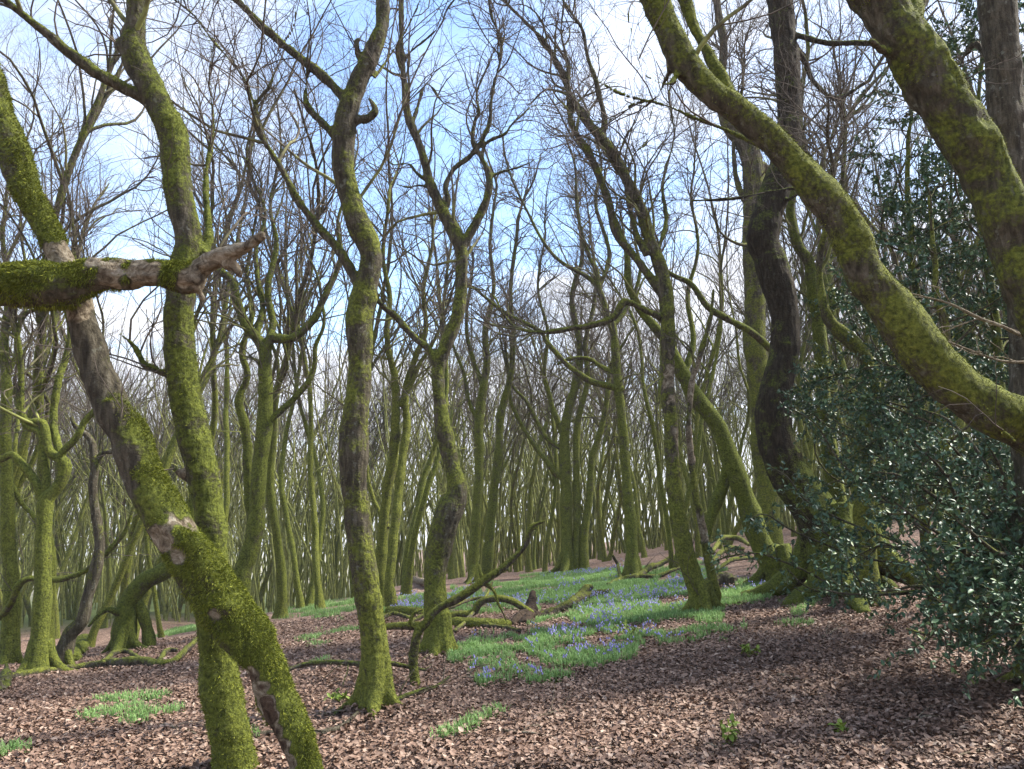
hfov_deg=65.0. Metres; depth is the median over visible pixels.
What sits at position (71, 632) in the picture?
snapped tree
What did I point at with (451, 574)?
bare tree
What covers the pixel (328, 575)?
distant woodland
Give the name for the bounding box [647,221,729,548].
bare tree
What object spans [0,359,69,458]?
bare tree
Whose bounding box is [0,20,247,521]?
bare tree
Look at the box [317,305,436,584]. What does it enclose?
bare tree
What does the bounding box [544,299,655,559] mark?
bare tree
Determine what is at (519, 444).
bare tree
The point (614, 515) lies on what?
bare tree
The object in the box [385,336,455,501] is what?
bare tree
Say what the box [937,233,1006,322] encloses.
bare tree
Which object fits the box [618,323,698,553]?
bare tree
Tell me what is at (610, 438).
bare tree
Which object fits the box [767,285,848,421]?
bare tree
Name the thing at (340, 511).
bare tree
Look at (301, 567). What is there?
bare tree
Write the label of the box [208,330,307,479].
bare tree
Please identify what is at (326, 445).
bare tree
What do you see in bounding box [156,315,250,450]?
bare tree
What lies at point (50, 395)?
bare tree
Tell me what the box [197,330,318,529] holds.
bare tree
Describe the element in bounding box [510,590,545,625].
dark stump
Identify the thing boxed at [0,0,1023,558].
sky
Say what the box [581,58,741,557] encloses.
bare tree
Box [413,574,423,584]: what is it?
rock
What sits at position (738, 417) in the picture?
bare tree
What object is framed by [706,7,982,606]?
stumpy tree
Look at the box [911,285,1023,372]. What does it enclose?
bare branch
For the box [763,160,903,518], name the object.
bare tree
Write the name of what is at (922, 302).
bare tree
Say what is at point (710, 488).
bare tree
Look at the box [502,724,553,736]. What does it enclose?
dead stick
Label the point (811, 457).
bare tree
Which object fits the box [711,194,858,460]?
bare tree
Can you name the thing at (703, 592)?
twin stem tree
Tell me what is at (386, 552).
paired tree
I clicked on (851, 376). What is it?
bare tree
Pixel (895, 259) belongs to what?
bare tree
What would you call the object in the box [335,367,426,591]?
bare tree
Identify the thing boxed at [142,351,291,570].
bare tree
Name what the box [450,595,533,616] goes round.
fallen bough
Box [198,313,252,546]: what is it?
bare tree
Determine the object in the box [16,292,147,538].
bare tree
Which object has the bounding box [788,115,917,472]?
bare tree
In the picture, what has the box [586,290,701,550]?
bare tree
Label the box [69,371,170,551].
bare tree
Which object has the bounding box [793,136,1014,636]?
holly tree
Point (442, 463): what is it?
bare tree
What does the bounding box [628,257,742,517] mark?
bare tree
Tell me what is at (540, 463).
bare tree
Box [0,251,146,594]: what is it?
bare tree
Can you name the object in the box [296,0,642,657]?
arching tree
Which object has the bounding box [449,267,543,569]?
bare tree
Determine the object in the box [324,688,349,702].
seedling
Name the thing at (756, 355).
pale tree
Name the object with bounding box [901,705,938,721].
dead stick
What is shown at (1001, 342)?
holly tree
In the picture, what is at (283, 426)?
bare tree
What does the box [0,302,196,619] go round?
bare tree
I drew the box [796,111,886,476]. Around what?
bare tree
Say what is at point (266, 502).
bare tree
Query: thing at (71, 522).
bare tree
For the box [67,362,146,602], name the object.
bare tree
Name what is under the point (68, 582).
bare tree
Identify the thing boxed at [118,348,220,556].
bare tree
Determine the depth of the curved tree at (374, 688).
7.13 m
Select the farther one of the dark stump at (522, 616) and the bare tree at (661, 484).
the bare tree at (661, 484)
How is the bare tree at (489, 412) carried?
on the ground
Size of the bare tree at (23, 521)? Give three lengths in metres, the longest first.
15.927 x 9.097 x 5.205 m
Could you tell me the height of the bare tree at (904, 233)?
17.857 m
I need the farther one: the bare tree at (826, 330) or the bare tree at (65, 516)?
the bare tree at (65, 516)
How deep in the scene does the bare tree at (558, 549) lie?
38.03 m
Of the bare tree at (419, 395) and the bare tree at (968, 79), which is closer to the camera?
the bare tree at (968, 79)
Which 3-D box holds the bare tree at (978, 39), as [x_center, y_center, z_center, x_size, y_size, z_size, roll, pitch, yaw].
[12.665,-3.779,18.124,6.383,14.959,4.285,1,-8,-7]
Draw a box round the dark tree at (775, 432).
[565,0,1023,614]
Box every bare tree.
[0,0,36,260]
[0,0,227,645]
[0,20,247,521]
[0,72,144,638]
[0,115,164,637]
[0,218,127,611]
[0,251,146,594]
[0,300,110,557]
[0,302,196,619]
[0,306,59,593]
[0,310,79,418]
[0,318,97,582]
[0,321,46,626]
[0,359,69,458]
[2,322,105,604]
[9,337,83,443]
[10,317,101,546]
[11,349,83,503]
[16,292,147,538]
[20,413,77,569]
[21,297,166,600]
[25,319,104,549]
[30,361,120,608]
[32,349,171,618]
[44,370,128,598]
[47,304,167,628]
[51,395,116,609]
[52,385,87,601]
[57,358,112,563]
[63,0,397,608]
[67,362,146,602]
[68,348,223,573]
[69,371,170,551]
[69,435,85,584]
[83,1,246,549]
[86,59,440,647]
[105,301,209,611]
[108,1,373,638]
[117,394,218,576]
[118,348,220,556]
[128,361,229,613]
[136,344,201,598]
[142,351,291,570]
[148,301,269,608]
[149,400,242,603]
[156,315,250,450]
[177,326,324,617]
[192,0,420,618]
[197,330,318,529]
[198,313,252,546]
[200,18,371,608]
[202,334,345,606]
[204,342,314,553]
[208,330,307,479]
[229,349,339,503]
[234,341,324,525]
[238,401,278,597]
[256,279,385,605]
[273,0,487,598]
[287,334,404,575]
[291,363,376,598]
[294,454,337,578]
[301,384,388,589]
[306,336,426,575]
[313,359,429,542]
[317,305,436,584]
[319,409,381,544]
[322,374,400,597]
[330,47,511,594]
[331,412,402,596]
[334,345,469,543]
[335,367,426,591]
[341,313,435,498]
[371,281,424,577]
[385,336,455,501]
[396,318,490,575]
[406,307,540,548]
[409,312,532,542]
[413,325,529,576]
[413,392,506,512]
[428,283,502,578]
[429,266,484,569]
[433,238,609,571]
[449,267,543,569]
[451,321,531,543]
[456,329,572,569]
[457,300,537,564]
[464,396,525,511]
[466,337,550,570]
[476,232,629,571]
[479,299,596,566]
[489,349,558,570]
[490,259,591,571]
[490,325,561,572]
[492,433,541,568]
[493,345,572,550]
[498,236,647,557]
[501,81,768,568]
[504,377,597,552]
[505,375,559,554]
[508,337,609,568]
[509,181,656,559]
[520,280,638,536]
[524,346,625,552]
[531,403,603,519]
[532,272,604,558]
[537,226,607,531]
[542,378,589,478]
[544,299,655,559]
[552,252,628,564]
[555,373,647,547]
[557,343,650,558]
[579,224,706,561]
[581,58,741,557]
[582,217,679,552]
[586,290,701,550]
[587,302,659,507]
[590,398,649,545]
[591,374,653,548]
[595,325,733,547]
[604,227,733,523]
[607,354,663,546]
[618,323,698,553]
[621,258,742,543]
[625,293,741,523]
[625,308,731,534]
[625,324,663,521]
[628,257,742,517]
[633,345,709,506]
[634,191,866,544]
[639,312,744,540]
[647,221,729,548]
[654,296,730,530]
[675,183,933,530]
[675,329,746,524]
[676,77,957,378]
[677,336,745,498]
[678,176,874,536]
[678,310,766,517]
[682,304,794,479]
[691,246,802,372]
[696,317,794,421]
[706,150,927,497]
[707,101,895,503]
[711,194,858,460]
[712,292,814,450]
[718,201,821,552]
[718,389,749,444]
[726,316,749,436]
[734,287,784,527]
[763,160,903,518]
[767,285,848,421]
[772,0,937,543]
[779,165,877,329]
[779,219,853,519]
[787,200,855,443]
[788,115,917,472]
[796,89,981,526]
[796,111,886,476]
[801,307,881,502]
[801,309,875,478]
[807,283,869,449]
[812,0,1019,138]
[821,134,976,335]
[826,170,924,488]
[827,34,999,499]
[828,318,901,487]
[849,133,1009,512]
[853,110,985,427]
[859,105,943,504]
[864,205,1007,387]
[869,206,1002,506]
[886,182,969,523]
[888,246,983,515]
[889,42,1001,323]
[899,0,1023,509]
[899,198,977,533]
[920,176,1004,440]
[937,0,1023,204]
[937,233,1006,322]
[940,91,1001,510]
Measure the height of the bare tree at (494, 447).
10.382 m
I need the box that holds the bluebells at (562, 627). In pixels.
[390,554,764,680]
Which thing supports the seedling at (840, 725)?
on the ground
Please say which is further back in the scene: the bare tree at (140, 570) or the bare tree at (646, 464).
the bare tree at (646, 464)
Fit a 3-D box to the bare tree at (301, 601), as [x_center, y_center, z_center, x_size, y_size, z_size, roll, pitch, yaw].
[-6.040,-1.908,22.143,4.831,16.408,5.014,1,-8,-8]
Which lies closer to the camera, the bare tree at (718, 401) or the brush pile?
the brush pile
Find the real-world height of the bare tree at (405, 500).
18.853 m
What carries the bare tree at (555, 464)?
on the ground
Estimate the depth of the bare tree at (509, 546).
49.13 m
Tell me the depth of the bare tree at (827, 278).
19.00 m
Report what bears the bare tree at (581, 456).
on the ground
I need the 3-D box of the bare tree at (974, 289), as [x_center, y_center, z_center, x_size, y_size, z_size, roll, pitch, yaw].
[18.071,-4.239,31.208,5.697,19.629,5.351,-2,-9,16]
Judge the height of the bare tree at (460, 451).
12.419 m
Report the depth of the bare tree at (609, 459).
36.68 m
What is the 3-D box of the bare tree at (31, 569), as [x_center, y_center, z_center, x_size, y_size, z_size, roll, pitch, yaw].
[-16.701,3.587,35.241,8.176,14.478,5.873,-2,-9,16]
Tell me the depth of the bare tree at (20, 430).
41.13 m
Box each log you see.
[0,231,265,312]
[384,605,423,615]
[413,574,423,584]
[452,616,511,628]
[540,584,611,614]
[678,572,737,589]
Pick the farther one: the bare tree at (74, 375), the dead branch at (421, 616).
the bare tree at (74, 375)
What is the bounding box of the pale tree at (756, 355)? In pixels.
[671,0,825,565]
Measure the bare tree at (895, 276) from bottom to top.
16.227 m
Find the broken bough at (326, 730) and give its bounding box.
[253,711,358,737]
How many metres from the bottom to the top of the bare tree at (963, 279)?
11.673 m
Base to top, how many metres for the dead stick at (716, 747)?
0.089 m
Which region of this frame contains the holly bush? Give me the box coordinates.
[807,401,1023,707]
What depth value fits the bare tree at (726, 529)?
29.74 m
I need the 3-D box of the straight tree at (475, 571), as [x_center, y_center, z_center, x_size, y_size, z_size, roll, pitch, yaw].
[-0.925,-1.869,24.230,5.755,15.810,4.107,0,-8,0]
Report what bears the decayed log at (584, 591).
on the ground
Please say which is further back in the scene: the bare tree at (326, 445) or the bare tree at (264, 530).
the bare tree at (264, 530)
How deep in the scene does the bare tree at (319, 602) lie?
19.27 m
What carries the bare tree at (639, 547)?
on the ground
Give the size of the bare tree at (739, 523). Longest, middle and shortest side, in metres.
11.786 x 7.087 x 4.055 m
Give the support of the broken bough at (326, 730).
on the ground
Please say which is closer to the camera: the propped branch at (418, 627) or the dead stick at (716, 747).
the dead stick at (716, 747)
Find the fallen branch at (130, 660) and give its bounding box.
[12,632,197,678]
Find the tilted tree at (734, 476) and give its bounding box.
[511,31,805,585]
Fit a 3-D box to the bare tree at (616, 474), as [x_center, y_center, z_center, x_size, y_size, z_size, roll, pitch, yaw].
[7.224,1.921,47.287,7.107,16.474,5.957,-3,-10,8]
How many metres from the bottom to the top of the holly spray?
2.490 m
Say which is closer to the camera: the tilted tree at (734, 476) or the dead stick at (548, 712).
the dead stick at (548, 712)
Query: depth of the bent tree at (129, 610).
12.58 m
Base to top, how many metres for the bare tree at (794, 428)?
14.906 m
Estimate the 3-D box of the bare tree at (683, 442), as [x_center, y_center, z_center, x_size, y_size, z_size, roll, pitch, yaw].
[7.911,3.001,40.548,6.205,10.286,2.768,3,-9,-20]
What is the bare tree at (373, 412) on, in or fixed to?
on the ground
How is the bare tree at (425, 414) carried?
on the ground
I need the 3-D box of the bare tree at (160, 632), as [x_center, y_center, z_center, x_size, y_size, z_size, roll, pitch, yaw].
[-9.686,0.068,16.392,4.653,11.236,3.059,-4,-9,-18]
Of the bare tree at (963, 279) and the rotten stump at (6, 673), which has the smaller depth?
the rotten stump at (6, 673)
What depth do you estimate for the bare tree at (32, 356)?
40.28 m
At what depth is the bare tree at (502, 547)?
40.10 m
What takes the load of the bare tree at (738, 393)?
on the ground
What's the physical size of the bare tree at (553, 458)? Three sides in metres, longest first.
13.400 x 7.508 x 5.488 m
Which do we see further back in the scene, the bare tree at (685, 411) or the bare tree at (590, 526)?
the bare tree at (590, 526)
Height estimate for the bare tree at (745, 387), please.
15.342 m
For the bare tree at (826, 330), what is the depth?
25.98 m
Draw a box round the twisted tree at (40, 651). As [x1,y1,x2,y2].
[0,44,202,671]
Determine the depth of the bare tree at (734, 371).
40.39 m
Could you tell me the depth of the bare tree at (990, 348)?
24.64 m
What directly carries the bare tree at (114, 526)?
on the ground
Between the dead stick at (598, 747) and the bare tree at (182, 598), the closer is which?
the dead stick at (598, 747)
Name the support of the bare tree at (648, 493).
on the ground
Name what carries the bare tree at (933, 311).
on the ground
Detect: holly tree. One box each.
[776,69,1008,612]
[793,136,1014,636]
[793,254,934,510]
[857,0,1023,501]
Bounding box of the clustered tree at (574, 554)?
[466,107,658,573]
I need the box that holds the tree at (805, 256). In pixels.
[700,0,906,502]
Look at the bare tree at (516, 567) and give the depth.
30.07 m
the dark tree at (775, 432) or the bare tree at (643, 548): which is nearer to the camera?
the dark tree at (775, 432)
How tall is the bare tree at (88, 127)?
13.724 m
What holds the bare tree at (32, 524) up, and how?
on the ground
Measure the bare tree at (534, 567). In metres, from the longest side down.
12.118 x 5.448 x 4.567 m
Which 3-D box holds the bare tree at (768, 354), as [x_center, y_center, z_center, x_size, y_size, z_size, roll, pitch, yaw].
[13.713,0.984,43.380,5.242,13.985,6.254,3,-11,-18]
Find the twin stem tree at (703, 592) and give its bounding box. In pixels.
[409,0,727,611]
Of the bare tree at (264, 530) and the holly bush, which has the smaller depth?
the holly bush
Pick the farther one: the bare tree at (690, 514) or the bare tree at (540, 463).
the bare tree at (540, 463)
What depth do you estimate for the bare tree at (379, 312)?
21.99 m
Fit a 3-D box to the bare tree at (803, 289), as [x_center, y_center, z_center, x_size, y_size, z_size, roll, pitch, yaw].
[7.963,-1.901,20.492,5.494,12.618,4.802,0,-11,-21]
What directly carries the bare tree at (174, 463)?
on the ground
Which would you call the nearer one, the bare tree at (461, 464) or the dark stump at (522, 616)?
the dark stump at (522, 616)
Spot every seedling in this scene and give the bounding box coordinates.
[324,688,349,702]
[612,619,635,634]
[719,713,739,745]
[739,643,760,656]
[827,718,848,734]
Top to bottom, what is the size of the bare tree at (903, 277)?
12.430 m
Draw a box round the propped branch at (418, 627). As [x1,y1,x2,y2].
[386,520,546,685]
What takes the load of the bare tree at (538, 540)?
on the ground
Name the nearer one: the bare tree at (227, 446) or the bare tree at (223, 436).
the bare tree at (227, 446)
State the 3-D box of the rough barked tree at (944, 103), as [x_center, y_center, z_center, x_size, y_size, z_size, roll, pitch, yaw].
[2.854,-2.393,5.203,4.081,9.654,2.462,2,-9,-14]
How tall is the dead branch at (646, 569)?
0.556 m
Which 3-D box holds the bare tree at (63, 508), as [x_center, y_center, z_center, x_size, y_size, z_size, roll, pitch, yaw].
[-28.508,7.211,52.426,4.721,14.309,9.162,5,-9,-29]
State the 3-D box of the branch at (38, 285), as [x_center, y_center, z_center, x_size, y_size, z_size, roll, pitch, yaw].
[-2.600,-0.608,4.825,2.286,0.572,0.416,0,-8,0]
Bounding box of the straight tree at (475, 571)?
[391,64,566,583]
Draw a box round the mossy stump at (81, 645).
[73,634,88,660]
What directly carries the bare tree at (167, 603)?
on the ground
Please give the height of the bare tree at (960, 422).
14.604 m
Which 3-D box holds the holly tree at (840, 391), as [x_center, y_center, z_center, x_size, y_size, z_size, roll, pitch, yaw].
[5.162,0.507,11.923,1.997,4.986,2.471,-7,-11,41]
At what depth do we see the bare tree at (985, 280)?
30.26 m
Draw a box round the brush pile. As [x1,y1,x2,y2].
[711,535,754,570]
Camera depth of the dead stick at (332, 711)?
6.54 m
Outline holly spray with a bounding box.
[705,395,1010,638]
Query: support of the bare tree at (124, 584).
on the ground
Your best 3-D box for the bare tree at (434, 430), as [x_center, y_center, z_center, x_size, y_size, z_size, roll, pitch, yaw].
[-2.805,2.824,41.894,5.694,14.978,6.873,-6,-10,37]
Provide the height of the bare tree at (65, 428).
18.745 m
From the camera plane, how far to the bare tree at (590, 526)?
45.72 m
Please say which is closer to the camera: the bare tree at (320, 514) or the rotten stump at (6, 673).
the rotten stump at (6, 673)
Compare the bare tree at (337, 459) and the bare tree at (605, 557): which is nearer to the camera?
the bare tree at (605, 557)
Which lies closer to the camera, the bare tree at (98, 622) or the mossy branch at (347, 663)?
the mossy branch at (347, 663)
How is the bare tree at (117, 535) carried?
on the ground
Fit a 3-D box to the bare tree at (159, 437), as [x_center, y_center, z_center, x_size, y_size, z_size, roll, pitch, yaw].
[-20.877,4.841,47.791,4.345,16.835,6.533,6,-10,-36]
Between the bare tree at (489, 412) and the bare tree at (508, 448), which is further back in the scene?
the bare tree at (489, 412)
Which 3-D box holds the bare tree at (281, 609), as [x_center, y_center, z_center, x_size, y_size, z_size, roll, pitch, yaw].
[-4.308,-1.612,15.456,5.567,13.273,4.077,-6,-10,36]
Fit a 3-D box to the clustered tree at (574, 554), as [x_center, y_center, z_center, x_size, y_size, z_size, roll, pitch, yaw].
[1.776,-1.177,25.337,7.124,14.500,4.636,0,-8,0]
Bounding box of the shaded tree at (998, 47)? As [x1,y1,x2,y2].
[797,0,1023,688]
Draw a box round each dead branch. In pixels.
[384,581,521,632]
[606,554,679,583]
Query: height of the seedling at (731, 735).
0.221 m
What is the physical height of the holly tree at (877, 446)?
7.023 m
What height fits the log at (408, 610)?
0.258 m
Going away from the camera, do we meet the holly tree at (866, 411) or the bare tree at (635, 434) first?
the holly tree at (866, 411)
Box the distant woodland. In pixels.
[0,177,1014,627]
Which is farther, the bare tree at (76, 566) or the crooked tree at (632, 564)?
the bare tree at (76, 566)
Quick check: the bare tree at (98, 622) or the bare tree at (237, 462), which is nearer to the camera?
the bare tree at (98, 622)
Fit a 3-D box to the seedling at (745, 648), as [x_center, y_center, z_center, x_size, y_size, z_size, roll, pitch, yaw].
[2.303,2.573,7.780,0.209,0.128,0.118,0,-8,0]
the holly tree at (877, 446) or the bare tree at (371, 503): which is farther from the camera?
the bare tree at (371, 503)
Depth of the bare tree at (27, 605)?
35.05 m
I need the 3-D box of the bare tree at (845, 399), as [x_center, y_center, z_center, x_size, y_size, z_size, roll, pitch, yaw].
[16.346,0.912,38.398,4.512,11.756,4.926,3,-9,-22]
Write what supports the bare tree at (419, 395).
on the ground
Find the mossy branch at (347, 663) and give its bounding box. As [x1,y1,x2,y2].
[288,651,450,719]
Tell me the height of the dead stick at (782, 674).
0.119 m
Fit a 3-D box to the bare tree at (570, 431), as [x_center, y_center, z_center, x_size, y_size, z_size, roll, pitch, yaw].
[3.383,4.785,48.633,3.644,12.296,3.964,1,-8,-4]
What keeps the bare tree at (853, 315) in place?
on the ground
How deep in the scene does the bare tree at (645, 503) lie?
37.98 m
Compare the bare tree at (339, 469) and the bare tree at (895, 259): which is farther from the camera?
the bare tree at (339, 469)
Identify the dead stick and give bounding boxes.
[51,696,93,711]
[161,722,203,733]
[311,693,346,715]
[460,664,494,678]
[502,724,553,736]
[538,685,571,715]
[576,745,613,748]
[704,741,733,753]
[777,673,811,680]
[821,623,844,638]
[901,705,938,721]
[957,731,1022,756]
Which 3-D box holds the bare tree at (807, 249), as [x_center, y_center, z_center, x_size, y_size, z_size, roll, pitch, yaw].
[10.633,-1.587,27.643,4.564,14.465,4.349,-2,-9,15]
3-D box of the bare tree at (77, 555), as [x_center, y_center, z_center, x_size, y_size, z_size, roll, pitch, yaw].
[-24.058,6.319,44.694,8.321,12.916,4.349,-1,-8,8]
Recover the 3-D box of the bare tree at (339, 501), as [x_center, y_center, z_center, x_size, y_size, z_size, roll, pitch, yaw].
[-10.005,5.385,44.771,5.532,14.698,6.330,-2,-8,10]
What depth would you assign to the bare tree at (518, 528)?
39.35 m
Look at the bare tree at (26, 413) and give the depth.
47.04 m
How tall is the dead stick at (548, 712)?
0.192 m
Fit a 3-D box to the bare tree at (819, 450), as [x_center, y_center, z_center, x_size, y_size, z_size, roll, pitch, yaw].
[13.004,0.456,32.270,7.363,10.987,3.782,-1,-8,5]
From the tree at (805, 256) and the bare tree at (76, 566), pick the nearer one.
the tree at (805, 256)
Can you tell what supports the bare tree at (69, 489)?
on the ground
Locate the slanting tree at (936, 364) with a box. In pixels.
[434,0,1023,455]
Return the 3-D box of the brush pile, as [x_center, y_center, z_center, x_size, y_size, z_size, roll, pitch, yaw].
[5.368,3.942,19.116,1.240,0.538,5.489,-2,-9,14]
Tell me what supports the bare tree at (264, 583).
on the ground
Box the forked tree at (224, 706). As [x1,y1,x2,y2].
[0,0,341,768]
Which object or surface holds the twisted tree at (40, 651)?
on the ground
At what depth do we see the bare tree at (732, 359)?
36.57 m
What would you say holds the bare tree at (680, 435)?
on the ground
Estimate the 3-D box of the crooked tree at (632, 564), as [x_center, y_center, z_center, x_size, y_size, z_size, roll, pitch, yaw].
[1.607,-2.654,19.109,7.839,14.840,4.093,0,-8,0]
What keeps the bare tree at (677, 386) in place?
on the ground
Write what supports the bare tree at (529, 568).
on the ground
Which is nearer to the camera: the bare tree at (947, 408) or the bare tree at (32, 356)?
the bare tree at (947, 408)
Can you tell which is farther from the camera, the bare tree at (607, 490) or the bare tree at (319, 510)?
the bare tree at (319, 510)
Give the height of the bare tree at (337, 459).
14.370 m
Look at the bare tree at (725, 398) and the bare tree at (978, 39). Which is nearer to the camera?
the bare tree at (978, 39)
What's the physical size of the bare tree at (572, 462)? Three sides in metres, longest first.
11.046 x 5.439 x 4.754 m
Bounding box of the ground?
[0,519,1023,768]
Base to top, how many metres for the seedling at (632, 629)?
0.241 m
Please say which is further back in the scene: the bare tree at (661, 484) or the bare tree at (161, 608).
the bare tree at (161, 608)
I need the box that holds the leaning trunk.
[0,64,323,768]
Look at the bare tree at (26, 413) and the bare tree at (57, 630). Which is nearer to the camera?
the bare tree at (57, 630)
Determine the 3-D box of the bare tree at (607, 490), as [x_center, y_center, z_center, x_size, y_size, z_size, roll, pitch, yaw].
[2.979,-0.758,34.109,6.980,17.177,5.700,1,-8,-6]
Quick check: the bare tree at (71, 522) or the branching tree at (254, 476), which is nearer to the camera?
the branching tree at (254, 476)
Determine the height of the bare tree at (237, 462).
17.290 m
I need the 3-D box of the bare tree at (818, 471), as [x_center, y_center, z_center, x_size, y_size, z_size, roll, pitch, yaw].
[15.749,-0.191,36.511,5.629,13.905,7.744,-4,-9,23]
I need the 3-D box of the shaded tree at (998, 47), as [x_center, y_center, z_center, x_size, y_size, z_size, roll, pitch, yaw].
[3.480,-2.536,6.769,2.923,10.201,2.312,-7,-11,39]
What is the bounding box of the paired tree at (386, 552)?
[276,85,516,608]
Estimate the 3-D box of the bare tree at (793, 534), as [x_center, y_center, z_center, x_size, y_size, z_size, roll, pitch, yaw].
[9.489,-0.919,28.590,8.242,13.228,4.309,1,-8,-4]
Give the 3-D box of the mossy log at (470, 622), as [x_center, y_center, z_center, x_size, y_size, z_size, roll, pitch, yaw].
[-0.517,3.412,11.431,1.034,0.233,0.352,-2,-9,16]
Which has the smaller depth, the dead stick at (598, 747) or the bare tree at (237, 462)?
the dead stick at (598, 747)
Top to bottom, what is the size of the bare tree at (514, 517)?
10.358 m
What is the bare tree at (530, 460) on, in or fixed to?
on the ground
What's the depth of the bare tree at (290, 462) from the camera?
49.35 m
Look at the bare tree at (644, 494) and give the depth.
42.46 m
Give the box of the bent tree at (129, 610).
[88,143,296,654]
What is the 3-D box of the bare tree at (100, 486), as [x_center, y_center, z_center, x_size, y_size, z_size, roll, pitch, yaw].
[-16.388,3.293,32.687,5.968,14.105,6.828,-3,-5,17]
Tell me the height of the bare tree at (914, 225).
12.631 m
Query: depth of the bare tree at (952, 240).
20.84 m
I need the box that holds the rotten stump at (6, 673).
[0,663,12,693]
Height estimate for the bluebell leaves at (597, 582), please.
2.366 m
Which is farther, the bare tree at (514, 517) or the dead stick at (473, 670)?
the bare tree at (514, 517)
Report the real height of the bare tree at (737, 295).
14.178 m
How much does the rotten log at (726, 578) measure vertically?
0.379 m
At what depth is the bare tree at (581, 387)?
32.46 m
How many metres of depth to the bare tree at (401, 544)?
39.43 m
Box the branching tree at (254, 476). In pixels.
[111,2,405,593]
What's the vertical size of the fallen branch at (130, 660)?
0.610 m
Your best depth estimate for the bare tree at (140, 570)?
35.52 m
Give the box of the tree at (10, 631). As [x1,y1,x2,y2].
[0,6,160,664]
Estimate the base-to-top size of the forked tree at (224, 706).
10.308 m
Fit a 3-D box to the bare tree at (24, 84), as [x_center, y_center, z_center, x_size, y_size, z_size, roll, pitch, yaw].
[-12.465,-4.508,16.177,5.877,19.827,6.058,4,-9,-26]
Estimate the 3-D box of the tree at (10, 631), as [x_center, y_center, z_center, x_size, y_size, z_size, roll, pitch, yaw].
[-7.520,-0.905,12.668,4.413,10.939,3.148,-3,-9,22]
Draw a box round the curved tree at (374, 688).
[34,0,483,721]
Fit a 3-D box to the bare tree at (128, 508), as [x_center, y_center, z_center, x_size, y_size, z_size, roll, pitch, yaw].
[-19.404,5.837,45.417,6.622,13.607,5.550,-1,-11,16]
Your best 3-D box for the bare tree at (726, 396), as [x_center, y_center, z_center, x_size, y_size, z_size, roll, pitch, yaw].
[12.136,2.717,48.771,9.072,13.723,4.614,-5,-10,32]
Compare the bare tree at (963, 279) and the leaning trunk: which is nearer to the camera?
the leaning trunk
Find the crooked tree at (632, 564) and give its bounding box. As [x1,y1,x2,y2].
[425,11,720,578]
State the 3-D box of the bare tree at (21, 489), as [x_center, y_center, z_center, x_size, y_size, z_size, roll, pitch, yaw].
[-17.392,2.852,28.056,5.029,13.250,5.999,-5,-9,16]
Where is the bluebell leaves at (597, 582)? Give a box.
[0,555,821,756]
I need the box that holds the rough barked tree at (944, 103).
[843,0,1023,339]
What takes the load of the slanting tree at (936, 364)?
on the ground
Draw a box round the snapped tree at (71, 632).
[55,416,111,664]
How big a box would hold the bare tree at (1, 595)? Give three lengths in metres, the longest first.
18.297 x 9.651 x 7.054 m
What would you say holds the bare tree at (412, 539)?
on the ground
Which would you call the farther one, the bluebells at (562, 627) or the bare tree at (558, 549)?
the bare tree at (558, 549)
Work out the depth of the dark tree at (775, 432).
11.67 m
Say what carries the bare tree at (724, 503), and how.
on the ground
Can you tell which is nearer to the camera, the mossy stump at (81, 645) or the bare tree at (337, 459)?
the mossy stump at (81, 645)
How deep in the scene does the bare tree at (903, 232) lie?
34.10 m
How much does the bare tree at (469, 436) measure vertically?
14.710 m
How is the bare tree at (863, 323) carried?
on the ground
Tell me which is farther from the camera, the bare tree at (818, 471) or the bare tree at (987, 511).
the bare tree at (818, 471)

